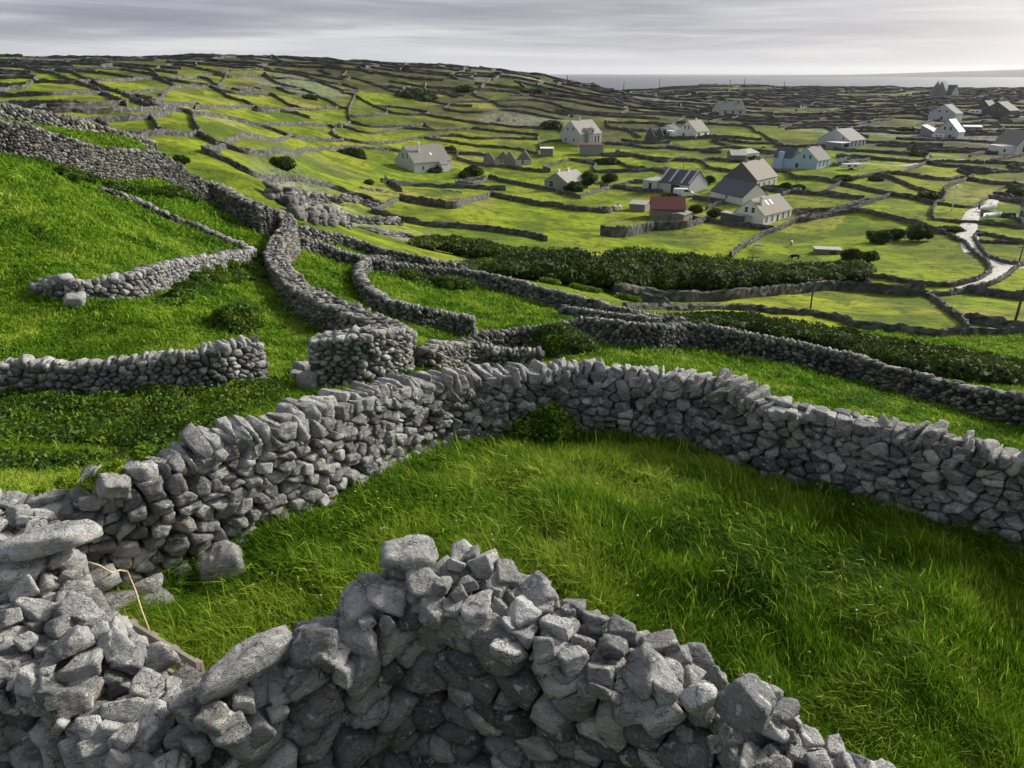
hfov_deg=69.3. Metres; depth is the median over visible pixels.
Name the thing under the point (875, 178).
bush
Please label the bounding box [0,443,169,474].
weeds
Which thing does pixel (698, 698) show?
loose stone
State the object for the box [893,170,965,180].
dry stone wall
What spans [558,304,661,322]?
dry stone wall
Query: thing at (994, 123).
dry stone wall
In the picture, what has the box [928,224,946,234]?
dry stone wall
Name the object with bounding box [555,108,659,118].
dry stone wall
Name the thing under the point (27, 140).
dry stone wall
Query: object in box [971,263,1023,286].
dry stone wall
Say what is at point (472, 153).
dry stone wall
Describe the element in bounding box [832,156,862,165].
dry stone wall
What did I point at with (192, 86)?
dry stone wall
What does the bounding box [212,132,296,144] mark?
dry stone wall
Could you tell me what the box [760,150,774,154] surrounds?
dry stone wall
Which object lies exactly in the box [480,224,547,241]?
dry stone wall
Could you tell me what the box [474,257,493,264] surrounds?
bush
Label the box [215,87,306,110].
dry stone wall
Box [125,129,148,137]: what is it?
dry stone wall
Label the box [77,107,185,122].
dry stone wall
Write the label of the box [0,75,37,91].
dry stone wall
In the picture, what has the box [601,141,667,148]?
dry stone wall
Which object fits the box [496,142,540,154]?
dry stone wall
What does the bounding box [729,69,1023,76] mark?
hills
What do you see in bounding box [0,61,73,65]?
dry stone wall
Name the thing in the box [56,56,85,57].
dry stone wall
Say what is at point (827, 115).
dry stone wall
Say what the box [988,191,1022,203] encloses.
dry stone wall
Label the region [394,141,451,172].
house
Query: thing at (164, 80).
dry stone wall
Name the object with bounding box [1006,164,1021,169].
dry stone wall
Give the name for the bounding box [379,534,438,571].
loose stone
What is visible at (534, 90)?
bush
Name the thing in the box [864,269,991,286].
dry stone wall
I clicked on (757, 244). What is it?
cow
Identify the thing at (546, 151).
shed
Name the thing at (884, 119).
dry stone wall
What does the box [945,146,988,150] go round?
dry stone wall
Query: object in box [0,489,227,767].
dry stone wall
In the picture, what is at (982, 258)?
dry stone wall
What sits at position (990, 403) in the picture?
dry stone wall
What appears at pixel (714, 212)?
bush
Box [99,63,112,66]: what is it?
dry stone wall
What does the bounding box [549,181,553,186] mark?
window
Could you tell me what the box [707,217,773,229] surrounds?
dry stone wall
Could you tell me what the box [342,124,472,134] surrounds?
dry stone wall
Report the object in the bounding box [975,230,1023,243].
dry stone wall
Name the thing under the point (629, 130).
dry stone wall
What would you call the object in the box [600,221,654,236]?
dry stone wall
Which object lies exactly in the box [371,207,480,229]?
dry stone wall
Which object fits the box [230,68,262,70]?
dry stone wall
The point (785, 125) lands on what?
dry stone wall
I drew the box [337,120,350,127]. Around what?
dry stone wall
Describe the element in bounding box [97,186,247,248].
dry stone wall
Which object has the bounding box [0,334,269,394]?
dry stone wall
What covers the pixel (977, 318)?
dry stone wall
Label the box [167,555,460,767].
dry stone wall
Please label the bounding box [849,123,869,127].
dry stone wall
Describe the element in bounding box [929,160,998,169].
dry stone wall
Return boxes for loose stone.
[95,473,130,498]
[290,627,337,671]
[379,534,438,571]
[678,683,716,712]
[713,673,776,732]
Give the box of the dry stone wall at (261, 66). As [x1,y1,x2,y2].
[178,60,270,69]
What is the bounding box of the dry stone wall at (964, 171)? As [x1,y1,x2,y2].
[957,167,1023,175]
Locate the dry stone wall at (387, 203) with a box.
[374,196,399,209]
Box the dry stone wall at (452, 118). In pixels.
[342,92,542,128]
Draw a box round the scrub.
[405,233,544,259]
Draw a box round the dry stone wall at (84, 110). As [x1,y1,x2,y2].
[31,103,183,113]
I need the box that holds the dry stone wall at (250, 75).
[226,74,274,80]
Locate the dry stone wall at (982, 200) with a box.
[937,185,1006,207]
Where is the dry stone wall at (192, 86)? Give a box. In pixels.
[174,84,210,87]
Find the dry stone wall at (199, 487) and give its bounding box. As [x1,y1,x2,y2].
[23,357,1023,591]
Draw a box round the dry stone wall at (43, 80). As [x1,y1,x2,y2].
[32,78,91,83]
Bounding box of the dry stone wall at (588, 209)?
[562,204,612,213]
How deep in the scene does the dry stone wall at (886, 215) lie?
151.54 m
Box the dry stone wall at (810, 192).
[791,181,840,194]
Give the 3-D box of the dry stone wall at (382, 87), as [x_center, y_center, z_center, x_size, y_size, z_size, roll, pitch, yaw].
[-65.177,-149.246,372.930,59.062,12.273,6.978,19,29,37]
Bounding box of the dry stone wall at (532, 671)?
[395,539,895,767]
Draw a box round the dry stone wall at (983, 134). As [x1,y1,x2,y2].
[964,132,1002,135]
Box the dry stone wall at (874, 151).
[837,147,906,154]
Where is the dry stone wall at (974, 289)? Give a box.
[966,284,1023,300]
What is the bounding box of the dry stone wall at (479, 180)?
[455,175,487,184]
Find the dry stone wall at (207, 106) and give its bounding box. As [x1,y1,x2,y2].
[193,104,292,113]
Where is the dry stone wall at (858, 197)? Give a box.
[822,189,860,199]
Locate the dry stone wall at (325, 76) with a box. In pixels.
[271,68,350,80]
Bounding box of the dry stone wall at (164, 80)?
[152,69,172,83]
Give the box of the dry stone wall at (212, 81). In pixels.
[197,69,229,85]
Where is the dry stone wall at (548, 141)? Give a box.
[539,139,561,143]
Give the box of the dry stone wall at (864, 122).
[854,119,875,124]
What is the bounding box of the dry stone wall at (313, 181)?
[294,175,365,198]
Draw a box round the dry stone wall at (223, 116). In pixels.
[39,67,343,141]
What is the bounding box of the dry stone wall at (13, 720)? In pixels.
[0,633,168,767]
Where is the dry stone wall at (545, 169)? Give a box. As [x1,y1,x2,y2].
[456,156,550,172]
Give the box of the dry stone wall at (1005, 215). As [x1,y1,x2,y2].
[980,210,1016,217]
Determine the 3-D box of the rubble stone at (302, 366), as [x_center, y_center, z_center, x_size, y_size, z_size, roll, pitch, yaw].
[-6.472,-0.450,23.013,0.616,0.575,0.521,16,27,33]
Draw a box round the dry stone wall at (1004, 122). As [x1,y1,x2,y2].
[995,121,1023,123]
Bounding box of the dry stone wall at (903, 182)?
[875,172,942,194]
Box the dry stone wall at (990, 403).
[685,321,1023,426]
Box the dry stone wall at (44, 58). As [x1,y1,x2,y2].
[24,56,57,58]
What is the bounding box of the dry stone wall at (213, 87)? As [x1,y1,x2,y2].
[162,77,257,108]
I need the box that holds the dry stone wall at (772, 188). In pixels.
[761,184,795,192]
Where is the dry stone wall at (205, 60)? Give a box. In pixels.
[154,57,346,74]
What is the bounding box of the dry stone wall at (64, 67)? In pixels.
[0,64,131,71]
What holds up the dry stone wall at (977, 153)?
on the ground at (940, 257)
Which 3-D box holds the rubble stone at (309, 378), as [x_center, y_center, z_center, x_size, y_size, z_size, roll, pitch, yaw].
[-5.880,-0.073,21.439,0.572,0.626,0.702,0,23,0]
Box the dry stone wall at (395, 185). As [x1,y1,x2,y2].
[385,175,402,191]
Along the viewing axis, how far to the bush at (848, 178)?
191.71 m
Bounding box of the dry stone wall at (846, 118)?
[814,116,875,119]
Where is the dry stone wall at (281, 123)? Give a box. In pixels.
[260,121,333,127]
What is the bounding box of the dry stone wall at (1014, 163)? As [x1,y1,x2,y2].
[926,159,1023,166]
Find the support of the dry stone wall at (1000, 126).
on the ground at (940, 257)
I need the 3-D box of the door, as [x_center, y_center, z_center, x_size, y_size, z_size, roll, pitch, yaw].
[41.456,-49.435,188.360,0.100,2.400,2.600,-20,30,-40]
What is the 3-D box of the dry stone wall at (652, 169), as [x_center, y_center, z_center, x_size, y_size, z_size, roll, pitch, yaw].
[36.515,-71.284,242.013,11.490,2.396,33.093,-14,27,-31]
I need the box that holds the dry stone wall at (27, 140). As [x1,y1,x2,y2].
[0,120,273,235]
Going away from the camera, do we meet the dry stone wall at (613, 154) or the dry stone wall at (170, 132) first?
the dry stone wall at (170, 132)
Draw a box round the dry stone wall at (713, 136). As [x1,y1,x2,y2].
[664,134,761,140]
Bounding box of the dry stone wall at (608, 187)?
[580,184,654,198]
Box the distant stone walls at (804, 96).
[26,53,1023,118]
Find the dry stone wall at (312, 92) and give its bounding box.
[262,72,348,109]
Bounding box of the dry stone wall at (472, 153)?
[458,151,487,155]
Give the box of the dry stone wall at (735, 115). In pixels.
[734,114,787,118]
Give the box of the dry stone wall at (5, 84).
[0,82,26,86]
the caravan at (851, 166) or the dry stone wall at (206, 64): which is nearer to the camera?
the caravan at (851, 166)
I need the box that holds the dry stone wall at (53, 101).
[45,99,88,103]
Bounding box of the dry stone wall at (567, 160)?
[543,157,594,166]
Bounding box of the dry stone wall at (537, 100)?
[453,98,683,124]
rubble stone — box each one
[89,563,121,592]
[103,589,138,612]
[129,572,163,594]
[138,588,175,614]
[290,369,301,380]
[292,361,309,371]
[296,369,318,389]
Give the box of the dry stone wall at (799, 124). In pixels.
[742,122,857,125]
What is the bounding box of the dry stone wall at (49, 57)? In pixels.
[30,56,68,58]
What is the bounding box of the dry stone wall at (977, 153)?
[968,149,987,156]
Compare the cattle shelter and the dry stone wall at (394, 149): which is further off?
the dry stone wall at (394, 149)
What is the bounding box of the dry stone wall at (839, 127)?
[785,125,898,129]
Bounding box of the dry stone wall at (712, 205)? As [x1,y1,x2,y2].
[705,199,723,210]
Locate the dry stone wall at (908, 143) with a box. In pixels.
[866,140,943,146]
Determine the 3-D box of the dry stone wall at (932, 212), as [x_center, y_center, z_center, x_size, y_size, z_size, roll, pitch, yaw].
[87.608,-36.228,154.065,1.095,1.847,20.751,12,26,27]
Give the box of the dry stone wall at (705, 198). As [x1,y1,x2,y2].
[692,195,724,202]
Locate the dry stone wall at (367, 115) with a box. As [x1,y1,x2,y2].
[350,109,387,117]
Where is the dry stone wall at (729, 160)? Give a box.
[702,154,773,162]
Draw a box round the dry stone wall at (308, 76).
[262,68,344,91]
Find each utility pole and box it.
[747,254,757,287]
[807,276,821,308]
[1014,288,1023,319]
[1018,244,1023,261]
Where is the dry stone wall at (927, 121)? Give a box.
[917,119,939,125]
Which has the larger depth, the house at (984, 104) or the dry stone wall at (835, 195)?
the house at (984, 104)
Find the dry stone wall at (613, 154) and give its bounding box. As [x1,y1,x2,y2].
[600,152,639,156]
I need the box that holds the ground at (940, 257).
[0,57,1023,767]
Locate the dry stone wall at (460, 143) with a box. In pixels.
[424,136,495,147]
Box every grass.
[0,118,1023,498]
[107,415,1023,767]
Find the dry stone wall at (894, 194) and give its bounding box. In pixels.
[829,179,935,204]
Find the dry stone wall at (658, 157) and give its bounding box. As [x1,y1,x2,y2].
[615,149,682,161]
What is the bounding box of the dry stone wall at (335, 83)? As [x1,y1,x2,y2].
[310,77,342,84]
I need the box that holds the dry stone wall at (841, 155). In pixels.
[836,153,928,162]
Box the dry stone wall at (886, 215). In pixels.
[799,208,927,224]
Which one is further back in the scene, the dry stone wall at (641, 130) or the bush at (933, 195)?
the dry stone wall at (641, 130)
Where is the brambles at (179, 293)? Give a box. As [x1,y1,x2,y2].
[151,246,267,306]
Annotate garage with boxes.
[579,143,603,154]
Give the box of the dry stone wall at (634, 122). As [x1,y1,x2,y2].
[604,120,671,124]
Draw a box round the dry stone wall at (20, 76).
[0,73,36,78]
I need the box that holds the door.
[670,184,679,192]
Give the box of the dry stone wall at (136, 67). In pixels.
[86,62,178,73]
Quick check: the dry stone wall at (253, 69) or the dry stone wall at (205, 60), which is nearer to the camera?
the dry stone wall at (253, 69)
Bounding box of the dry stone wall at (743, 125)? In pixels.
[676,120,778,141]
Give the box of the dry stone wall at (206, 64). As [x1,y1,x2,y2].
[165,60,255,68]
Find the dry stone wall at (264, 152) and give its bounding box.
[224,141,343,157]
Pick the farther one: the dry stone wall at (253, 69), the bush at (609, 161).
the dry stone wall at (253, 69)
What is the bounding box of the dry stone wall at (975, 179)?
[967,176,1015,184]
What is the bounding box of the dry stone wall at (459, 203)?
[446,190,493,208]
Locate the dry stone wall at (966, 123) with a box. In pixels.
[935,121,994,126]
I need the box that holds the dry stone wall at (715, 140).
[710,137,777,145]
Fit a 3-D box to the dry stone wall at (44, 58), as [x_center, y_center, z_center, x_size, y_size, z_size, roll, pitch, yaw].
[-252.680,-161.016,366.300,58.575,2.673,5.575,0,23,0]
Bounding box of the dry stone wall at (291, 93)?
[277,86,316,96]
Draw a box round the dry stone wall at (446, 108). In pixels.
[444,103,570,119]
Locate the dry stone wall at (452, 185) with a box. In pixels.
[380,178,505,190]
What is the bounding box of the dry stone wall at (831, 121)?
[776,119,870,123]
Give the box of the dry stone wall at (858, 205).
[810,203,862,215]
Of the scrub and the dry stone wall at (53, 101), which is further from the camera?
the dry stone wall at (53, 101)
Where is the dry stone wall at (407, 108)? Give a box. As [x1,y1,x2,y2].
[374,104,428,113]
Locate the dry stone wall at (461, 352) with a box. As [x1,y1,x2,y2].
[415,337,544,369]
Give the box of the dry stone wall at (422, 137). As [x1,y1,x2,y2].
[343,133,536,144]
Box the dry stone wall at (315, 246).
[299,237,387,271]
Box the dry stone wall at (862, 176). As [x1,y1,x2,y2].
[834,160,926,180]
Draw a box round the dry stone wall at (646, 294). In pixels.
[610,280,925,303]
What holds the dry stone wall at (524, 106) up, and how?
on the ground at (940, 257)
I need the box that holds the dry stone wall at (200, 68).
[154,63,228,73]
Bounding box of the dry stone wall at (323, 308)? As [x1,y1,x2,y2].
[261,206,417,365]
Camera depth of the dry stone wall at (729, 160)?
248.96 m
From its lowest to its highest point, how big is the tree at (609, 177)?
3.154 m
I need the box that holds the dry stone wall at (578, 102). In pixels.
[528,93,632,110]
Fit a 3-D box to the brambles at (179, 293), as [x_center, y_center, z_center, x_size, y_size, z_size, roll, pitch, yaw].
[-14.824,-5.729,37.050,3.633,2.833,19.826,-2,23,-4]
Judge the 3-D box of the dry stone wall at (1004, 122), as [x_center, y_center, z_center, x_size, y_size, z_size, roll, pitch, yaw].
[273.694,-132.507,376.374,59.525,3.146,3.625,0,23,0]
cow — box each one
[752,243,763,248]
[788,254,799,259]
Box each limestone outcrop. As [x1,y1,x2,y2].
[262,181,344,205]
[285,198,352,229]
[333,193,378,207]
[345,212,403,225]
[357,226,417,237]
[359,187,389,192]
[441,189,461,192]
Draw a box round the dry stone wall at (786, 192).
[781,187,801,195]
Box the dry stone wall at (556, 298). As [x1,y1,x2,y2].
[386,260,688,322]
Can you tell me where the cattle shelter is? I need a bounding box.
[812,246,842,254]
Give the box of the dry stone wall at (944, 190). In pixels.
[937,186,946,201]
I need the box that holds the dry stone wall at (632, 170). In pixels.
[592,163,666,172]
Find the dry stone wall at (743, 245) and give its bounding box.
[729,213,809,256]
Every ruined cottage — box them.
[483,151,506,163]
[504,150,530,165]
[645,127,663,141]
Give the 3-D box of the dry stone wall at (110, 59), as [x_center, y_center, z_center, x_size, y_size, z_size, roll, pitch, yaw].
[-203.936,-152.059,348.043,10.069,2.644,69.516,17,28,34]
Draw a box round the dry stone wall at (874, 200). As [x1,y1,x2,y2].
[828,191,891,210]
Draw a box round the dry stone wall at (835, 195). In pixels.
[817,191,864,199]
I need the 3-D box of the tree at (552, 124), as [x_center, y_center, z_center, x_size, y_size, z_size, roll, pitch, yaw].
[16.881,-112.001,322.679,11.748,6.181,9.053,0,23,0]
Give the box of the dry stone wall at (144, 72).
[132,69,155,75]
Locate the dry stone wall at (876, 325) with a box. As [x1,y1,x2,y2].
[622,301,1023,336]
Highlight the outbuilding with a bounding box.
[710,177,767,204]
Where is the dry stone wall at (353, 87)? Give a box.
[341,82,359,91]
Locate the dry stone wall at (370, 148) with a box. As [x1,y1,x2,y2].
[343,145,388,150]
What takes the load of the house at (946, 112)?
on the ground at (940, 257)
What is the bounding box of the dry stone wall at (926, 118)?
[878,116,984,120]
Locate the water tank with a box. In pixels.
[613,204,621,211]
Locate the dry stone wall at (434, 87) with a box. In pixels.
[388,79,503,91]
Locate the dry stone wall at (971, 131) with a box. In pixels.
[915,128,998,132]
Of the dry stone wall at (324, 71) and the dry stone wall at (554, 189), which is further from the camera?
the dry stone wall at (324, 71)
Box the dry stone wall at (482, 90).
[473,89,521,99]
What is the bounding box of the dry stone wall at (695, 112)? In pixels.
[667,108,733,115]
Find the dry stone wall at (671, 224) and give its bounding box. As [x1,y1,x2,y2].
[654,215,708,230]
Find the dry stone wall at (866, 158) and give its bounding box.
[847,155,869,162]
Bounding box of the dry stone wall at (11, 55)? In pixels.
[0,54,23,56]
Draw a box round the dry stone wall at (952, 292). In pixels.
[929,286,966,295]
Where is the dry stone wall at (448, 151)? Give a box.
[445,149,457,158]
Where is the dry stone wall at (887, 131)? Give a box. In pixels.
[854,129,919,134]
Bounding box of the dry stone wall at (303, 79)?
[271,76,315,81]
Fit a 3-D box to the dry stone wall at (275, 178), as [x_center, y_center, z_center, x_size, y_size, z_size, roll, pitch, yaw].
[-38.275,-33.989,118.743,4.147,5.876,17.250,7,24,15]
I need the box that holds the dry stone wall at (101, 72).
[69,68,133,77]
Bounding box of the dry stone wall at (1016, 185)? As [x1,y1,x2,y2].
[1006,181,1023,187]
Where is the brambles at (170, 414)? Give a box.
[0,375,291,451]
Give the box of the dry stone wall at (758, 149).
[747,148,776,151]
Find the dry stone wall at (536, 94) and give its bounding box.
[510,93,581,96]
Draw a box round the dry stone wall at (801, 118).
[730,116,813,119]
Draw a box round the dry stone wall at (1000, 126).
[983,125,1017,127]
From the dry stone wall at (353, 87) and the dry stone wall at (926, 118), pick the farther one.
the dry stone wall at (926, 118)
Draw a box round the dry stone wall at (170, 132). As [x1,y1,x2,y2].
[117,128,197,136]
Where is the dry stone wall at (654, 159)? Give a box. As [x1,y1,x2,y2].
[639,154,684,162]
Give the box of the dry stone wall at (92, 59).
[81,57,104,60]
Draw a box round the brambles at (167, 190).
[53,165,203,201]
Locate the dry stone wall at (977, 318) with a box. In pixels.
[963,312,1023,327]
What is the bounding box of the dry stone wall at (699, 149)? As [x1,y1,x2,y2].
[668,145,746,150]
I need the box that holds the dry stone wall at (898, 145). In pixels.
[868,143,949,149]
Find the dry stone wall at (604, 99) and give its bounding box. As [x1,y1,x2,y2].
[582,96,634,101]
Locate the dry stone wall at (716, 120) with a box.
[708,118,722,121]
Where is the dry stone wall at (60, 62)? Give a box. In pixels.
[0,59,86,64]
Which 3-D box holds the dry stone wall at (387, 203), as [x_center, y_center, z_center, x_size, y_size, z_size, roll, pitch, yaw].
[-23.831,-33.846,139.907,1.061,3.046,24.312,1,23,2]
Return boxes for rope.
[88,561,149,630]
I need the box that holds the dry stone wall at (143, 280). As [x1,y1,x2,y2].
[26,246,256,299]
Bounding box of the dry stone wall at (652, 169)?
[581,158,668,171]
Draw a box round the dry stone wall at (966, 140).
[930,138,993,143]
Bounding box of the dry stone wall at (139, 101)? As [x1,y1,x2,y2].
[129,95,149,106]
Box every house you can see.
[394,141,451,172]
[544,167,586,189]
[560,116,601,145]
[642,165,708,192]
[666,118,709,137]
[712,99,745,114]
[720,193,792,224]
[723,155,777,186]
[772,143,830,168]
[817,127,866,149]
[920,119,965,138]
[928,101,962,121]
[930,81,958,96]
[975,100,994,109]
[981,101,1019,116]
[988,129,1023,154]
[1018,196,1023,221]
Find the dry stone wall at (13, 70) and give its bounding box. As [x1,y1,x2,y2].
[0,68,32,73]
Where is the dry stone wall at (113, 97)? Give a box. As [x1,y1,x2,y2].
[11,63,128,106]
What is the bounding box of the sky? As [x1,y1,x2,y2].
[0,0,1023,73]
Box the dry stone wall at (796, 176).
[723,168,840,181]
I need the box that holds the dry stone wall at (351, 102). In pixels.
[348,92,354,119]
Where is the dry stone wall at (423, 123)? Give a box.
[350,120,430,127]
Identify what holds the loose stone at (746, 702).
on the dry stone wall at (532, 671)
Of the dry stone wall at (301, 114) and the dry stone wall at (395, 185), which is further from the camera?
the dry stone wall at (301, 114)
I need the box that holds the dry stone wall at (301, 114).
[291,110,309,118]
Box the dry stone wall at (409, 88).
[371,83,463,96]
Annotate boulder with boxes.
[63,291,85,307]
[196,540,247,588]
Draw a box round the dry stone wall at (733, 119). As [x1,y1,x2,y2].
[685,115,776,122]
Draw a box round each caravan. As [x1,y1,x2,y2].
[841,163,861,169]
[932,134,945,138]
[968,110,981,113]
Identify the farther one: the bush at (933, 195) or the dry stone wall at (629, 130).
the dry stone wall at (629, 130)
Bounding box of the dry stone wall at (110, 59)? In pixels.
[9,57,153,60]
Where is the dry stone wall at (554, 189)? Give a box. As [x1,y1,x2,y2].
[488,174,579,198]
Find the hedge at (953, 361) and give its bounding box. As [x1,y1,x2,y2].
[659,310,1023,386]
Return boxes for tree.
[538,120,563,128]
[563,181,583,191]
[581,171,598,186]
[601,172,617,181]
[687,205,702,212]
[865,229,893,244]
[903,222,934,240]
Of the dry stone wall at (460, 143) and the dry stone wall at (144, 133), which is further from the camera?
the dry stone wall at (460, 143)
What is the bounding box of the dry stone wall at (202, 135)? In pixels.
[196,129,224,143]
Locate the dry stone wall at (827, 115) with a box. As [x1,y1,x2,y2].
[788,114,877,118]
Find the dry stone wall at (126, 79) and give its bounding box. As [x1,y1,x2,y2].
[86,77,173,85]
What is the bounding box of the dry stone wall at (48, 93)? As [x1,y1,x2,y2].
[0,90,107,96]
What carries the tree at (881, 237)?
on the ground at (940, 257)
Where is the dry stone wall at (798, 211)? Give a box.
[792,198,871,214]
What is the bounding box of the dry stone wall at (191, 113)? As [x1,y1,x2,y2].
[173,106,201,131]
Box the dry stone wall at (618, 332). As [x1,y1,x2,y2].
[472,316,693,350]
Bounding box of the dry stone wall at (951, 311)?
[922,290,978,335]
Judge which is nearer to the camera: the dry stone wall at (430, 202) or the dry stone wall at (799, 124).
the dry stone wall at (430, 202)
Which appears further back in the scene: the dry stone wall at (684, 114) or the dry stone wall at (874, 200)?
the dry stone wall at (684, 114)
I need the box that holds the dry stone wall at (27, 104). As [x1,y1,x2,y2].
[5,99,124,107]
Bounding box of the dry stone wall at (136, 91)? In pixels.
[117,88,165,94]
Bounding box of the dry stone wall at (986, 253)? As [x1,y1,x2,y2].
[972,231,1023,264]
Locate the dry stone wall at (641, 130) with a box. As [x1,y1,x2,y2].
[606,121,665,131]
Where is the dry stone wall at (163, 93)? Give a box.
[132,84,174,100]
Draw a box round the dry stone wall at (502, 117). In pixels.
[499,113,505,121]
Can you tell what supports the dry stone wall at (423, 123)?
on the ground at (940, 257)
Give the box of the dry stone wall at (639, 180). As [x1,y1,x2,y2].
[614,168,665,184]
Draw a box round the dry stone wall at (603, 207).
[598,206,618,211]
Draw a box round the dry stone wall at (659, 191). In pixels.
[600,184,662,193]
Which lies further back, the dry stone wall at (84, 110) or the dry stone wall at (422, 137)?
the dry stone wall at (422, 137)
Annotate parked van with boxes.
[673,188,693,196]
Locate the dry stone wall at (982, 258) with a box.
[944,231,992,269]
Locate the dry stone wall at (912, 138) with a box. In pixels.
[896,137,929,140]
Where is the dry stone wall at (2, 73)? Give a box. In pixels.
[0,71,30,74]
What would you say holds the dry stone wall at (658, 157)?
on the ground at (940, 257)
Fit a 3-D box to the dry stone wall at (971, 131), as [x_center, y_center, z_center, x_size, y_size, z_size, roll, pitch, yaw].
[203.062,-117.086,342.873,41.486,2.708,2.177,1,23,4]
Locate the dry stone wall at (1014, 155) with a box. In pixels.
[981,153,1020,163]
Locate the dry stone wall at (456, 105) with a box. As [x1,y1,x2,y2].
[430,99,471,106]
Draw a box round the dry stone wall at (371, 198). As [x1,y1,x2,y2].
[366,195,382,203]
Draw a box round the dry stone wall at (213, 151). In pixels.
[201,143,228,163]
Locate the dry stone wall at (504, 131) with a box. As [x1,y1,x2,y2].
[473,127,538,139]
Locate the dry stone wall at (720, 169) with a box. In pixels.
[683,158,722,171]
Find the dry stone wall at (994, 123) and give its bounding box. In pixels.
[982,120,1000,124]
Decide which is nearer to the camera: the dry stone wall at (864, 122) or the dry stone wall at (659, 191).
the dry stone wall at (659, 191)
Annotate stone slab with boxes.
[0,519,102,562]
[40,273,73,283]
[197,625,292,705]
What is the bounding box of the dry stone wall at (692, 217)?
[689,215,699,220]
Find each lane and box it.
[851,159,964,165]
[955,267,1009,287]
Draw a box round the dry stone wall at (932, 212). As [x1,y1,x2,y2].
[930,200,937,219]
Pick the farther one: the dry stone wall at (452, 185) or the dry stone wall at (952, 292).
the dry stone wall at (452, 185)
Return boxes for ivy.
[33,442,156,496]
[537,277,560,284]
[569,282,602,293]
[613,292,641,302]
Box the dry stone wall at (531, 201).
[493,191,562,208]
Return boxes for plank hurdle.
[128,618,204,675]
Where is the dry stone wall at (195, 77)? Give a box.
[160,73,224,79]
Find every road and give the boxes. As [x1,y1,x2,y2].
[956,195,1003,252]
[964,231,1023,268]
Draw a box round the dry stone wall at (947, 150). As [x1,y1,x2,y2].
[906,146,997,154]
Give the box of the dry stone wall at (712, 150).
[700,147,720,152]
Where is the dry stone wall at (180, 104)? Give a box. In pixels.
[140,98,200,106]
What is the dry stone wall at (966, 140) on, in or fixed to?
on the ground at (940, 257)
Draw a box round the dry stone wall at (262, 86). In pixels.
[211,85,301,90]
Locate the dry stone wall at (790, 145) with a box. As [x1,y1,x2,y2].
[776,142,837,149]
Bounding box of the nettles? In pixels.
[396,268,478,289]
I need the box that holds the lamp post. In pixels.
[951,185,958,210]
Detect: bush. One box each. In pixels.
[171,154,190,164]
[208,302,267,334]
[269,155,296,169]
[302,94,317,100]
[336,147,367,159]
[364,179,373,184]
[394,88,438,101]
[427,166,442,172]
[435,274,462,289]
[444,145,456,150]
[453,85,475,92]
[458,171,470,177]
[463,164,484,175]
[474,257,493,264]
[502,399,580,447]
[516,87,551,95]
[528,321,600,358]
[584,82,599,86]
[595,157,618,164]
[660,193,681,196]
[705,175,715,183]
[706,207,722,217]
[777,182,792,188]
[789,184,805,189]
[833,174,853,181]
[840,248,863,260]
[860,250,879,262]
[868,175,883,181]
[888,228,905,239]
[896,126,915,131]
[906,150,931,156]
[913,190,944,200]
[939,225,966,232]
[1005,187,1023,196]
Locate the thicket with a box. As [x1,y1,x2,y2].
[457,245,877,289]
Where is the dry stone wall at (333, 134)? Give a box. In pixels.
[330,122,340,138]
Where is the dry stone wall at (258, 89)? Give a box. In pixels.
[232,87,262,91]
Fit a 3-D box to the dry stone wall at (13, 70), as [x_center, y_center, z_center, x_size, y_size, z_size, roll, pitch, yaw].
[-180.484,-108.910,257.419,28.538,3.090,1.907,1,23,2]
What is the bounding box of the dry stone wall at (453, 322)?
[351,254,477,336]
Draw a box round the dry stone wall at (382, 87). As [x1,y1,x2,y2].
[341,74,421,100]
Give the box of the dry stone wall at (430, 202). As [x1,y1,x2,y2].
[399,193,445,208]
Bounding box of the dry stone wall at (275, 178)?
[229,158,295,182]
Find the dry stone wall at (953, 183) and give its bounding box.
[944,173,973,188]
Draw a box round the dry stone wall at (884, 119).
[871,117,894,120]
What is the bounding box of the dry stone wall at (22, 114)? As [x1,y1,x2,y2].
[0,101,157,150]
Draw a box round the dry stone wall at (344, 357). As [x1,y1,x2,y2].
[307,322,414,387]
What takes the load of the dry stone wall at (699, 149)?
on the ground at (940, 257)
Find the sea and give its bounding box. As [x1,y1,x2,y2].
[547,74,1023,89]
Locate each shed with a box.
[540,147,553,155]
[628,199,649,211]
[649,196,685,219]
[671,210,691,220]
[727,150,747,159]
[739,148,759,156]
[961,125,982,130]
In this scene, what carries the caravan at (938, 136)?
on the ground at (940, 257)
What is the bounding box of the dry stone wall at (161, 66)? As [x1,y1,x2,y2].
[64,60,181,69]
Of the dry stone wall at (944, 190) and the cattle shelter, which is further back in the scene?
the dry stone wall at (944, 190)
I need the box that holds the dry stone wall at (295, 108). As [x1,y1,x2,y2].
[252,105,340,112]
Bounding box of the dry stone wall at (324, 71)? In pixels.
[318,68,331,74]
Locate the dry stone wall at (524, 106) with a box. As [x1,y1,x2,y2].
[490,100,572,116]
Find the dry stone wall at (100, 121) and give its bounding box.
[83,117,119,129]
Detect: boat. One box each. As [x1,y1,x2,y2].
[978,204,996,210]
[979,211,1001,217]
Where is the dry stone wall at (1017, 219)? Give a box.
[932,214,1023,229]
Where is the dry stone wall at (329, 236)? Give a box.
[298,225,467,268]
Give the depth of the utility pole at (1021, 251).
107.05 m
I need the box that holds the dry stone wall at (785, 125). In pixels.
[778,121,801,127]
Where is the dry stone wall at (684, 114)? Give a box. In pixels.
[633,109,729,117]
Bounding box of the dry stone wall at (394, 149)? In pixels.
[387,147,400,151]
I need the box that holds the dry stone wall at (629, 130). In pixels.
[623,126,640,137]
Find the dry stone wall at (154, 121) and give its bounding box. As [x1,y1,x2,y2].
[145,112,166,128]
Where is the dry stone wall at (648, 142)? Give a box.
[618,138,671,144]

